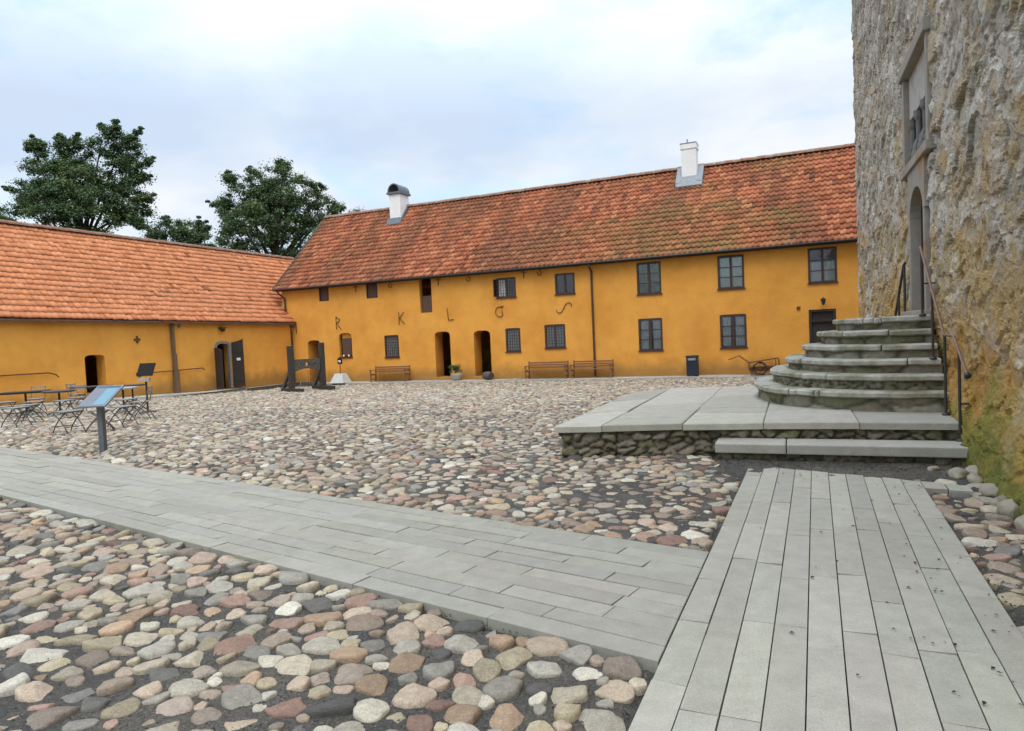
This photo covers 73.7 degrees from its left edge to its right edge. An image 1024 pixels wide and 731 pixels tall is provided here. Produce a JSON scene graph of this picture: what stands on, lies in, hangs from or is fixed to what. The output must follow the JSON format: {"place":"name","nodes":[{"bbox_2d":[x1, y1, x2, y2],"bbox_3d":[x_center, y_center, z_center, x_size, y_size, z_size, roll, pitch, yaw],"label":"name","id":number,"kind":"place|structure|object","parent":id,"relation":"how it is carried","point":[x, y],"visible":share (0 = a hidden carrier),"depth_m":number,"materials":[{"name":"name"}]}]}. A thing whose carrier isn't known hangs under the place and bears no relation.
{"place":"outdoors","nodes":[
{"label":"outdoors","id":0,"kind":"place"},
{"bbox_2d":[0,384,295,409],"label":"wing pavement","id":1,"kind":"structure","parent":0,"point":[138,397],"depth_m":30.59,"materials":[{"name":"stone"}]},
{"bbox_2d":[0,447,708,672],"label":"cross path","id":2,"kind":"structure","parent":0,"point":[604,597],"depth_m":5.19,"materials":[{"name":"stone"}]},
{"bbox_2d":[0,0,854,259],"label":"sky","id":3,"kind":"structure","parent":0,"point":[437,100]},
{"bbox_2d":[0,377,1023,730],"bbox_3d":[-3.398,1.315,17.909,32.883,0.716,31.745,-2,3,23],"label":"cobblestone paving","id":4,"kind":"structure","parent":0,"point":[468,703],"depth_m":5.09,"materials":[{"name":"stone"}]},
{"bbox_2d":[0,401,17,418],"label":"folding stool","id":5,"kind":"object","parent":4,"relation":"on","point":[9,402],"visible":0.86,"depth_m":20.07,"materials":[{"name":"grey metal"}]},
{"bbox_2d":[0,203,21,221],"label":"tree","id":6,"kind":"object","parent":4,"relation":"on","point":[5,217],"visible":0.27,"depth_m":69.29,"materials":[{"name":"green plant"}]},
{"bbox_2d":[0,406,31,426],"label":"folding stool","id":7,"kind":"object","parent":4,"relation":"on","point":[18,408],"visible":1,"depth_m":16.68,"materials":[{"name":"grey metal"}]},
{"bbox_2d":[0,389,50,415],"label":"garden table","id":8,"kind":"object","parent":4,"relation":"on","point":[25,393],"visible":0.72,"depth_m":20.83,"materials":[{"name":"black metal"}]},
{"bbox_2d":[13,403,43,423],"bbox_3d":[-12.706,1.259,17.945,0.557,0.469,0.428,-3,2,-10],"label":"folding stool","id":9,"kind":"object","parent":4,"relation":"on","point":[31,405],"visible":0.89,"depth_m":17.91,"materials":[{"name":"grey metal"}]},
{"bbox_2d":[23,400,48,416],"bbox_3d":[-13.857,1.270,19.846,0.557,0.469,0.428,-3,3,-20],"label":"folding stool","id":10,"kind":"object","parent":4,"relation":"on","point":[41,401],"visible":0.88,"depth_m":19.75,"materials":[{"name":"grey metal"}]},
{"bbox_2d":[27,386,46,411],"bbox_3d":[-15.368,1.099,22.047,0.436,0.848,0.520,-3,2,-10],"label":"folding chair","id":11,"kind":"object","parent":4,"relation":"on","point":[38,398],"visible":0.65,"depth_m":22.20,"materials":[{"name":"grey metal"}]},
{"bbox_2d":[42,389,75,414],"bbox_3d":[-13.663,1.117,20.640,0.860,0.730,0.860,-3,2,0],"label":"garden table","id":12,"kind":"object","parent":4,"relation":"on","point":[59,391],"visible":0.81,"depth_m":20.51,"materials":[{"name":"black metal"}]},
{"bbox_2d":[52,399,77,416],"bbox_3d":[-13.057,1.243,19.946,0.557,0.469,0.428,-2,2,10],"label":"folding stool","id":13,"kind":"object","parent":4,"relation":"on","point":[66,400],"visible":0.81,"depth_m":19.87,"materials":[{"name":"grey metal"}]},
{"bbox_2d":[52,409,85,432],"bbox_3d":[-9.505,1.200,14.646,0.557,0.469,0.428,-1,3,25],"label":"folding stool","id":14,"kind":"object","parent":4,"relation":"on","point":[70,411],"visible":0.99,"depth_m":14.59,"materials":[{"name":"grey metal"}]},
{"bbox_2d":[65,384,84,405],"bbox_3d":[-15.877,1.077,24.940,0.520,0.848,0.436,-2,2,10],"label":"folding chair","id":15,"kind":"object","parent":4,"relation":"on","point":[79,394],"visible":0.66,"depth_m":24.88,"materials":[{"name":"grey metal"}]},
{"bbox_2d":[68,384,86,410],"bbox_3d":[-13.970,1.056,21.948,0.436,0.848,0.520,-3,3,-20],"label":"folding chair","id":16,"kind":"object","parent":4,"relation":"on","point":[82,397],"visible":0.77,"depth_m":22.08,"materials":[{"name":"grey metal"}]},
{"bbox_2d":[1,119,159,233],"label":"broadleaf tree","id":17,"kind":"object","parent":4,"relation":"on","point":[52,193],"visible":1,"depth_m":60.66,"materials":[{"name":"green plant"}]},
{"bbox_2d":[71,385,106,393],"bbox_3d":[-15.165,1.112,24.640,0.719,0.730,1.200,-1,3,30],"label":"garden table","id":18,"kind":"object","parent":4,"relation":"on","point":[90,387],"visible":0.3,"depth_m":24.39,"materials":[{"name":"black metal"}]},
{"bbox_2d":[85,408,114,432],"bbox_3d":[-8.906,1.180,14.747,0.557,0.469,0.428,-4,3,-30],"label":"folding stool","id":19,"kind":"object","parent":4,"relation":"on","point":[95,419],"visible":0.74,"depth_m":14.66,"materials":[{"name":"grey metal"}]},
{"bbox_2d":[78,385,123,452],"bbox_3d":[-6.833,0.911,11.426,0.460,1.124,0.556,-2,2,3],"label":"information board","id":20,"kind":"object","parent":4,"relation":"on","point":[99,398],"visible":0.86,"depth_m":11.35,"materials":[{"name":"grey metal"}]},
{"bbox_2d":[107,405,138,426],"bbox_3d":[-9.006,1.169,15.797,0.557,0.469,0.428,-2,3,20],"label":"folding stool","id":21,"kind":"object","parent":4,"relation":"on","point":[125,407],"visible":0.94,"depth_m":15.74,"materials":[{"name":"grey metal"}]},
{"bbox_2d":[112,386,137,410],"bbox_3d":[-12.365,1.061,21.741,0.860,0.730,0.860,-3,2,0],"label":"garden table","id":22,"kind":"object","parent":4,"relation":"on","point":[130,387],"visible":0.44,"depth_m":21.71,"materials":[{"name":"black metal"}]},
{"bbox_2d":[115,398,140,415],"bbox_3d":[-10.958,1.183,19.447,0.557,0.469,0.428,-2,2,10],"label":"folding stool","id":23,"kind":"object","parent":4,"relation":"on","point":[128,399],"visible":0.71,"depth_m":19.41,"materials":[{"name":"grey metal"}]},
{"bbox_2d":[124,384,144,403],"bbox_3d":[-14.066,1.067,25.341,0.860,0.730,0.860,-3,2,0],"label":"garden table","id":24,"kind":"object","parent":4,"relation":"on","point":[127,385],"visible":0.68,"depth_m":25.26,"materials":[{"name":"black metal"}]},
{"bbox_2d":[129,386,154,419],"bbox_3d":[-9.706,0.974,17.892,0.520,0.848,0.436,-3,3,-15],"label":"folding chair","id":25,"kind":"object","parent":4,"relation":"on","point":[146,400],"visible":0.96,"depth_m":17.82,"materials":[{"name":"grey metal"}]},
{"bbox_2d":[136,363,156,412],"bbox_3d":[-10.981,0.667,20.526,0.520,1.471,0.473,-2,2,8],"label":"menu stand","id":26,"kind":"object","parent":4,"relation":"on","point":[145,369],"visible":0.88,"depth_m":20.50,"materials":[{"name":"black metal"}]},
{"bbox_2d":[0,219,295,405],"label":"side wing","id":27,"kind":"structure","parent":4,"relation":"on","point":[84,307],"depth_m":32.04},
{"bbox_2d":[214,348,224,388],"bbox_3d":[-14.934,0.138,34.846,0.550,2.100,0.070,-1,3,30],"label":"door leaf","id":28,"kind":"structure","parent":27,"relation":"in","point":[218,352],"depth_m":34.81,"materials":[{"name":"brown wood"}]},
{"bbox_2d":[231,339,245,386],"bbox_3d":[-14.499,-0.147,36.222,0.600,2.510,0.086,-5,3,-44],"label":"door leaf","id":29,"kind":"structure","parent":27,"relation":"in","point":[237,346],"depth_m":36.22,"materials":[{"name":"wood"}]},
{"bbox_2d":[139,215,232,248],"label":"tree","id":30,"kind":"object","parent":4,"relation":"on","point":[198,233],"visible":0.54,"depth_m":68.69,"materials":[{"name":"green plant"}]},
{"bbox_2d":[172,388,245,396],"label":"timber beam","id":31,"kind":"structure","parent":4,"relation":"on","point":[215,392],"depth_m":33.14,"materials":[{"name":"grey wood"}]},
{"bbox_2d":[247,382,299,390],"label":"timber beam","id":32,"kind":"structure","parent":4,"relation":"on","point":[266,387],"depth_m":36.22,"materials":[{"name":"grey wood"}]},
{"bbox_2d":[205,155,346,257],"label":"broadleaf tree","id":33,"kind":"object","parent":4,"relation":"on","point":[262,205],"visible":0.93,"depth_m":64.32,"materials":[{"name":"green plant"}]},
{"bbox_2d":[281,342,335,391],"bbox_3d":[-9.882,0.062,32.914,1.900,2.280,1.870,0,3,45],"label":"pillory","id":34,"kind":"object","parent":4,"relation":"on","point":[293,366],"visible":0.98,"depth_m":32.84,"materials":[{"name":"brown wood"}]},
{"bbox_2d":[300,382,319,384],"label":"timber beam","id":35,"kind":"structure","parent":4,"relation":"on","point":[307,383],"depth_m":38.14,"materials":[{"name":"grey wood"}]},
{"bbox_2d":[272,139,859,381],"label":"long house","id":36,"kind":"structure","parent":4,"relation":"on","point":[715,266],"depth_m":33.70,"materials":[{"name":"paint"}]},
{"bbox_2d":[384,335,399,357],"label":"window","id":37,"kind":"structure","parent":36,"relation":"in","point":[391,341],"depth_m":37.64,"materials":[{"name":"brown paint"}]},
{"bbox_2d":[422,295,431,312],"bbox_3d":[-4.541,-3.307,36.756,0.630,0.890,0.050,-2,3,23],"label":"half door","id":38,"kind":"structure","parent":36,"relation":"in","point":[426,300],"depth_m":36.73,"materials":[{"name":"brown wood"}]},
{"bbox_2d":[493,277,516,298],"bbox_3d":[-0.343,-3.930,34.607,1.154,1.047,0.443,-2,3,23],"label":"window","id":39,"kind":"structure","parent":36,"relation":"in","point":[500,288],"depth_m":34.75,"materials":[{"name":"brown paint"}]},
{"bbox_2d":[505,328,521,352],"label":"window","id":40,"kind":"structure","parent":36,"relation":"in","point":[513,342],"depth_m":34.74,"materials":[{"name":"brown paint"}]},
{"bbox_2d":[544,324,566,348],"bbox_3d":[2.139,-1.434,33.812,1.150,1.207,0.140,-2,3,23],"label":"window","id":41,"kind":"structure","parent":36,"relation":"in","point":[555,338],"depth_m":33.81,"materials":[{"name":"brown paint"}]},
{"bbox_2d":[554,272,575,295],"bbox_3d":[2.600,-3.990,33.475,1.090,1.057,0.180,-2,3,23],"label":"window","id":42,"kind":"structure","parent":36,"relation":"in","point":[566,282],"depth_m":33.49,"materials":[{"name":"brown paint"}]},
{"bbox_2d":[636,261,661,295],"bbox_3d":[6.382,-4.046,31.835,1.200,1.527,0.180,-2,3,23],"label":"window","id":43,"kind":"structure","parent":36,"relation":"in","point":[649,274],"depth_m":31.85,"materials":[{"name":"brown paint"}]},
{"bbox_2d":[638,318,663,351],"bbox_3d":[6.487,-1.431,31.953,1.190,1.547,0.180,-2,3,23],"label":"window","id":44,"kind":"structure","parent":36,"relation":"in","point":[644,331],"depth_m":31.95,"materials":[{"name":"brown paint"}]},
{"bbox_2d":[717,254,744,290],"bbox_3d":[9.728,-4.136,30.381,1.200,1.527,0.180,-2,3,23],"label":"window","id":45,"kind":"structure","parent":36,"relation":"in","point":[730,270],"depth_m":30.39,"materials":[{"name":"brown paint"}]},
{"bbox_2d":[720,314,747,348],"bbox_3d":[9.876,-1.517,30.480,1.200,1.537,0.180,-2,3,23],"label":"window","id":46,"kind":"structure","parent":36,"relation":"in","point":[725,322],"depth_m":30.48,"materials":[{"name":"brown paint"}]},
{"bbox_2d":[807,246,837,284],"bbox_3d":[13.129,-4.227,28.905,1.190,1.527,0.184,-2,3,23],"label":"window","id":47,"kind":"structure","parent":36,"relation":"in","point":[822,272],"depth_m":28.90,"materials":[{"name":"brown paint"}]},
{"bbox_2d":[809,308,835,342],"bbox_3d":[13.244,-1.011,29.098,1.050,2.770,0.180,-2,3,23],"label":"door","id":48,"kind":"structure","parent":36,"relation":"in","point":[819,319],"depth_m":29.11,"materials":[{"name":"brown wood"}]},
{"bbox_2d":[554,386,958,457],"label":"stone platform","id":49,"kind":"structure","parent":4,"relation":"on","point":[696,421],"depth_m":8.83,"materials":[{"name":"grey stone"}]},
{"bbox_2d":[754,314,948,412],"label":"round steps","id":50,"kind":"structure","parent":49,"relation":"on","point":[880,364],"depth_m":9.59,"materials":[{"name":"stone"}]},
{"bbox_2d":[894,262,905,315],"bbox_3d":[6.832,-1.107,12.043,0.042,1.321,1.416,-2,3,22],"label":"railing","id":51,"kind":"object","parent":50,"relation":"on","point":[903,279],"visible":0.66,"depth_m":11.62,"materials":[{"name":"black metal"}]},
{"bbox_2d":[715,438,967,464],"bbox_3d":[3.792,1.091,7.953,2.700,0.398,0.480,-2,3,22],"label":"long step","id":52,"kind":"object","parent":4,"relation":"on","point":[919,451],"visible":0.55,"depth_m":7.79,"materials":[{"name":"stone"}]},
{"bbox_2d":[919,246,971,441],"bbox_3d":[5.389,-0.412,8.468,0.203,2.418,2.765,-2,3,22],"label":"stair railing","id":53,"kind":"object","parent":52,"relation":"on","point":[960,361],"visible":0.96,"depth_m":8.33,"materials":[{"name":"black metal"}]},
{"bbox_2d":[927,466,940,470],"bbox_3d":[4.399,1.075,7.144,0.155,0.053,0.113,-4,3,-23],"label":"loose stone","id":54,"kind":"object","parent":4,"relation":"on","point":[932,468],"visible":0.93,"depth_m":7.10,"materials":[{"name":"grey stone"}]},
{"bbox_2d":[851,0,1023,529],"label":"stone castle","id":55,"kind":"structure","parent":4,"relation":"on","point":[938,101],"depth_m":8.19,"materials":[{"name":"stone"}]},
{"bbox_2d":[921,200,924,309],"bbox_3d":[6.627,-1.845,10.593,0.318,1.944,1.200,-2,3,22],"label":"door","id":56,"kind":"structure","parent":55,"relation":"in","point":[921,200],"depth_m":11.08,"materials":[{"name":"wood"}]},
{"bbox_2d":[948,467,968,479],"bbox_3d":[4.450,1.069,6.797,0.194,0.100,0.316,-2,2,11],"label":"loose stone","id":57,"kind":"object","parent":4,"relation":"on","point":[957,473],"visible":0.92,"depth_m":6.73,"materials":[{"name":"grey stone"}]},
{"bbox_2d":[300,374,771,384],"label":"paved walkway","id":58,"kind":"structure","parent":0,"point":[560,379],"depth_m":32.89,"materials":[{"name":"cobble stone"}]},
{"bbox_2d":[330,358,351,383],"bbox_3d":[-9.527,0.286,37.922,0.903,1.360,0.823,-2,3,23],"label":"footed sign","id":59,"kind":"object","parent":58,"relation":"on","point":[340,377],"visible":0.98,"depth_m":37.73,"materials":[{"name":"concrete"}]},
{"bbox_2d":[369,365,410,381],"bbox_3d":[-6.626,0.439,37.121,2.260,0.864,0.617,-2,3,23],"label":"wooden bench","id":60,"kind":"object","parent":58,"relation":"on","point":[388,369],"visible":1,"depth_m":37.30,"materials":[{"name":"brown wood"}]},
{"bbox_2d":[449,364,461,380],"bbox_3d":[-2.950,0.332,35.502,0.815,0.879,0.748,-3,2,0],"label":"potted plant","id":61,"kind":"object","parent":58,"relation":"on","point":[455,376],"visible":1,"depth_m":35.32,"materials":[{"name":"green plant"}]},
{"bbox_2d":[482,371,493,379],"bbox_3d":[-1.215,0.513,34.698,0.426,0.430,0.676,-4,3,-31],"label":"boulder","id":62,"kind":"object","parent":58,"relation":"on","point":[487,375],"visible":1,"depth_m":34.45,"materials":[{"name":"grey stone"}]},
{"bbox_2d":[524,360,568,378],"bbox_3d":[1.694,0.216,33.506,2.110,0.864,0.617,-2,3,23],"label":"wooden bench","id":63,"kind":"object","parent":58,"relation":"on","point":[537,364],"visible":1,"depth_m":33.64,"materials":[{"name":"brown wood"}]},
{"bbox_2d":[570,359,613,378],"bbox_3d":[3.803,0.160,32.590,2.010,0.864,0.617,-2,3,23],"label":"wooden bench","id":64,"kind":"object","parent":58,"relation":"on","point":[609,362],"visible":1,"depth_m":32.72,"materials":[{"name":"brown wood"}]},
{"bbox_2d":[685,355,698,375],"bbox_3d":[8.098,0.013,30.635,0.540,0.930,0.442,-2,3,23],"label":"waste bin","id":65,"kind":"object","parent":58,"relation":"on","point":[692,365],"visible":0.98,"depth_m":30.46,"materials":[{"name":"blue metal"}]},
{"bbox_2d":[729,355,779,375],"bbox_3d":[10.437,-0.011,29.480,2.078,0.889,0.820,-2,3,23],"label":"hand cart","id":66,"kind":"object","parent":58,"relation":"on","point":[765,368],"visible":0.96,"depth_m":29.15,"materials":[{"name":"wood"}]},
{"bbox_2d":[628,467,1023,730],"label":"stone path","id":67,"kind":"structure","parent":0,"point":[734,657],"depth_m":3.58,"materials":[{"name":"stone"}]},
{"bbox_2d":[714,459,1022,704],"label":"leaf litter","id":68,"kind":"object","parent":67,"relation":"on","point":[992,667],"visible":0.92,"depth_m":7.24,"materials":[{"name":"plant"}]}
]}

